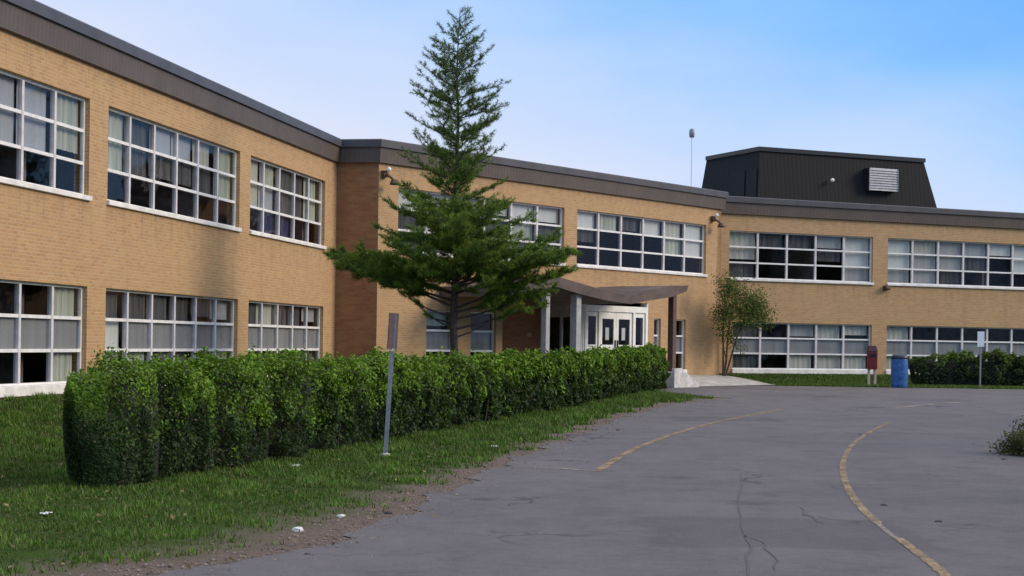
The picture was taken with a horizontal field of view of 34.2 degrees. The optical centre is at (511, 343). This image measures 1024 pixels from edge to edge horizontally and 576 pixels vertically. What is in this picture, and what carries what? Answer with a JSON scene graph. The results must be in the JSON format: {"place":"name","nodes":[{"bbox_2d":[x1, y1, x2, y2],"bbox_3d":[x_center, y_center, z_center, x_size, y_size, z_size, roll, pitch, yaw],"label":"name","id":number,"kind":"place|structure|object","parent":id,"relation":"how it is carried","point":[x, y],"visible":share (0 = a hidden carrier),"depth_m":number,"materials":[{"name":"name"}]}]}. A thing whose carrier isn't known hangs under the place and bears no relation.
{"place":"outdoors","nodes":[
{"label":"outdoors","id":0,"kind":"place"},
{"bbox_2d":[292,527,303,531],"bbox_3d":[-1.792,1.559,13.918,0.093,0.048,0.082,1,0,-18],"label":"stone","id":1,"kind":"object","parent":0,"point":[298,528],"visible":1,"depth_m":13.89,"materials":[{"name":"white stone"}]},
{"bbox_2d":[0,375,972,575],"bbox_3d":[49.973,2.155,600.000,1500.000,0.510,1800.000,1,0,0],"label":"ground","id":2,"kind":"structure","parent":0,"point":[199,557],"depth_m":14.30,"materials":[{"name":"brown soil"}]},
{"bbox_2d":[1,402,705,575],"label":"fallen leaves","id":3,"kind":"object","parent":2,"relation":"on","point":[185,514],"visible":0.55,"depth_m":15.06,"materials":[{"name":"white plant"}]},
{"bbox_2d":[62,341,669,486],"bbox_3d":[0.223,0.754,37.139,1.107,1.766,40.888,1,0,14],"label":"hedge","id":4,"kind":"object","parent":2,"relation":"on","point":[201,412],"visible":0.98,"depth_m":22.43,"materials":[{"name":"green plant"}]},
{"bbox_2d":[379,313,398,455],"bbox_3d":[-1.730,0.587,23.122,0.207,2.016,0.308,1,0,18],"label":"road sign","id":5,"kind":"object","parent":2,"relation":"on","point":[392,331],"visible":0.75,"depth_m":23.12,"materials":[{"name":"metal"}]},
{"bbox_2d":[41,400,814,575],"bbox_3d":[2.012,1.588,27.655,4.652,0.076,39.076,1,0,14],"label":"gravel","id":6,"kind":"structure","parent":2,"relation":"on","point":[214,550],"depth_m":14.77,"materials":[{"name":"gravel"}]},
{"bbox_2d":[322,5,581,353],"bbox_3d":[-1.460,-3.310,39.925,6.024,9.768,4.225,1,0,26],"label":"larch tree","id":7,"kind":"object","parent":2,"relation":"on","point":[455,225],"visible":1,"depth_m":39.60,"materials":[{"name":"green plant"}]},
{"bbox_2d":[0,0,1023,398],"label":"school building","id":8,"kind":"structure","parent":2,"relation":"on","point":[150,204],"depth_m":50.44,"materials":[{"name":"beige brick"}]},
{"bbox_2d":[0,279,82,397],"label":"window","id":9,"kind":"structure","parent":8,"relation":"in","point":[58,333],"depth_m":31.67,"materials":[{"name":"white glass"}]},
{"bbox_2d":[0,69,92,200],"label":"window","id":10,"kind":"structure","parent":8,"relation":"in","point":[30,110],"depth_m":31.31,"materials":[{"name":"clear glass"}]},
{"bbox_2d":[105,288,233,385],"bbox_3d":[-7.713,-0.071,37.905,0.369,2.110,8.160,1,0,10],"label":"window","id":11,"kind":"structure","parent":8,"relation":"in","point":[176,335],"depth_m":37.65,"materials":[{"name":"clear glass"}]},
{"bbox_2d":[106,107,241,231],"bbox_3d":[-7.657,-3.825,37.905,0.371,2.040,8.160,1,0,10],"label":"window","id":12,"kind":"structure","parent":8,"relation":"in","point":[175,168],"depth_m":37.70,"materials":[{"name":"clear glass"}]},
{"bbox_2d":[248,301,319,376],"bbox_3d":[-6.304,-0.050,46.034,0.371,2.110,6.860,1,0,10],"label":"window","id":13,"kind":"structure","parent":8,"relation":"in","point":[277,335],"depth_m":46.10,"materials":[{"name":"white glass"}]},
{"bbox_2d":[249,157,326,249],"bbox_3d":[-6.245,-3.804,46.033,0.366,2.040,6.860,1,0,10],"label":"window","id":14,"kind":"structure","parent":8,"relation":"in","point":[288,183],"depth_m":46.02,"materials":[{"name":"white glass"}]},
{"bbox_2d":[426,310,449,354],"bbox_3d":[-2.411,-0.086,52.759,0.189,1.920,1.360,1,0,39],"label":"window","id":15,"kind":"structure","parent":8,"relation":"in","point":[435,338],"depth_m":52.80,"materials":[{"name":"grey glass"}]},
{"bbox_2d":[398,188,565,265],"bbox_3d":[-0.933,-3.724,54.428,0.371,2.040,8.580,1,0,39],"label":"window","id":16,"kind":"structure","parent":8,"relation":"in","point":[549,214],"depth_m":56.23,"materials":[{"name":"white glass"}]},
{"bbox_2d":[470,312,493,352],"bbox_3d":[-1.058,-0.061,54.404,0.124,1.910,1.300,1,0,39],"label":"window","id":17,"kind":"structure","parent":8,"relation":"in","point":[482,341],"depth_m":54.56,"materials":[{"name":"grey glass"}]},
{"bbox_2d":[576,210,707,276],"bbox_3d":[4.833,-3.638,61.658,0.363,2.040,8.570,1,0,39],"label":"window","id":18,"kind":"structure","parent":8,"relation":"in","point":[605,222],"depth_m":61.71,"materials":[{"name":"white glass"}]},
{"bbox_2d":[654,319,658,345],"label":"window","id":19,"kind":"structure","parent":8,"relation":"in","point":[656,336],"depth_m":62.52,"materials":[{"name":"white glass"}]},
{"bbox_2d":[676,319,686,372],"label":"window","id":20,"kind":"structure","parent":8,"relation":"in","point":[679,338],"depth_m":63.84,"materials":[{"name":"white glass"}]},
{"bbox_2d":[689,129,694,176],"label":"weather mast","id":21,"kind":"object","parent":8,"relation":"on","point":[691,133],"visible":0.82,"depth_m":70.45,"materials":[{"name":"metal"}]},
{"bbox_2d":[729,231,873,284],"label":"window","id":22,"kind":"structure","parent":8,"relation":"in","point":[854,250],"depth_m":69.40,"materials":[{"name":"white glass"}]},
{"bbox_2d":[731,322,872,373],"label":"window","id":23,"kind":"structure","parent":8,"relation":"in","point":[826,346],"depth_m":69.47,"materials":[{"name":"white glass"}]},
{"bbox_2d":[885,325,1023,374],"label":"window","id":24,"kind":"structure","parent":8,"relation":"in","point":[898,343],"depth_m":72.05,"materials":[{"name":"white glass"}]},
{"bbox_2d":[887,238,1023,289],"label":"window","id":25,"kind":"structure","parent":8,"relation":"in","point":[952,258],"depth_m":72.35,"materials":[{"name":"white glass"}]},
{"bbox_2d":[0,372,1023,575],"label":"grass","id":26,"kind":"structure","parent":2,"relation":"on","point":[472,439],"depth_m":19.10,"materials":[{"name":"green plant"}]},
{"bbox_2d":[666,369,698,387],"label":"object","id":27,"kind":"structure","parent":2,"relation":"on","point":[679,378],"depth_m":57.61,"materials":[{"name":"concrete"}]},
{"bbox_2d":[689,375,773,385],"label":"walkway","id":28,"kind":"structure","parent":2,"relation":"on","point":[710,380],"depth_m":62.55,"materials":[{"name":"concrete"}]},
{"bbox_2d":[707,267,779,375],"bbox_3d":[8.950,-0.818,64.399,2.379,4.441,3.707,1,0,34],"label":"young tree","id":29,"kind":"object","parent":2,"relation":"on","point":[744,316],"visible":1,"depth_m":64.31,"materials":[{"name":"green plant"}]},
{"bbox_2d":[863,346,877,384],"bbox_3d":[13.901,0.928,64.251,0.660,1.662,0.560,1,0,0],"label":"mailbox","id":30,"kind":"object","parent":2,"relation":"on","point":[872,356],"visible":0.71,"depth_m":64.10,"materials":[{"name":"red paint"}]},
{"bbox_2d":[908,348,1023,385],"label":"hedge","id":31,"kind":"object","parent":2,"relation":"on","point":[1002,370],"visible":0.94,"depth_m":65.53,"materials":[{"name":"green plant"}]},
{"bbox_2d":[977,331,983,386],"bbox_3d":[17.706,0.649,62.904,0.260,2.173,0.077,1,0,0],"label":"road sign","id":32,"kind":"object","parent":2,"relation":"on","point":[980,341],"visible":0.88,"depth_m":62.87,"materials":[{"name":"metal"}]},
{"bbox_2d":[36,0,1023,212],"label":"sky","id":33,"kind":"structure","parent":0,"point":[616,87],"materials":[{"name":"blue"}]},
{"bbox_2d":[157,385,1023,575],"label":"road","id":34,"kind":"structure","parent":0,"point":[918,470],"depth_m":17.08,"materials":[{"name":"grey asphalt"}]},
{"bbox_2d":[594,409,781,470],"bbox_3d":[3.679,1.628,31.604,0.748,0.027,22.205,1,0,15],"label":"road marking","id":35,"kind":"object","parent":34,"relation":"on","point":[610,462],"visible":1,"depth_m":26.84,"materials":[{"name":"yellow paint"}]},
{"bbox_2d":[737,474,752,575],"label":"road crack","id":36,"kind":"object","parent":34,"relation":"on","point":[747,554],"visible":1,"depth_m":14.29,"materials":[{"name":"grey asphalt"}]},
{"bbox_2d":[749,537,778,569],"bbox_3d":[1.971,1.618,12.933,0.125,0.001,2.114,1,0,2],"label":"road crack","id":37,"kind":"object","parent":34,"relation":"on","point":[776,558],"visible":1,"depth_m":12.80,"materials":[{"name":"grey asphalt"}]},
{"bbox_2d":[839,422,890,522],"bbox_3d":[5.434,1.667,25.541,0.664,0.001,21.282,1,0,13],"label":"road marking","id":38,"kind":"object","parent":34,"relation":"on","point":[854,497],"visible":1,"depth_m":19.79,"materials":[{"name":"yellow paint"}]},
{"bbox_2d":[876,523,897,537],"bbox_3d":[3.269,1.635,14.539,0.068,0.001,1.151,1,0,5],"label":"road marking","id":39,"kind":"object","parent":34,"relation":"on","point":[879,524],"visible":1,"depth_m":14.48,"materials":[{"name":"paint"}]},
{"bbox_2d":[891,354,907,387],"bbox_3d":[14.436,1.047,61.989,0.640,1.240,0.640,1,0,0],"label":"barrel","id":40,"kind":"object","parent":34,"relation":"on","point":[899,371],"visible":0.99,"depth_m":61.73,"materials":[{"name":"blue plastic"}]},
{"bbox_2d":[895,538,950,575],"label":"road marking","id":41,"kind":"object","parent":34,"relation":"on","point":[934,565],"visible":1,"depth_m":12.62,"materials":[{"name":"yellow paint"}]},
{"bbox_2d":[894,402,959,407],"bbox_3d":[11.508,1.704,46.021,0.370,0.036,5.180,1,0,34],"label":"road marking","id":42,"kind":"object","parent":34,"relation":"on","point":[928,404],"visible":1,"depth_m":46.16,"materials":[{"name":"white paint"}]},
{"bbox_2d":[979,449,1023,455],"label":"dirt patch","id":43,"kind":"object","parent":34,"relation":"on","point":[993,452],"visible":0.42,"depth_m":25.74,"materials":[{"name":"soil"}]},
{"bbox_2d":[987,415,1023,455],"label":"bush","id":44,"kind":"object","parent":43,"relation":"on","point":[1015,441],"visible":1,"depth_m":25.31,"materials":[{"name":"green plant"}]}
]}

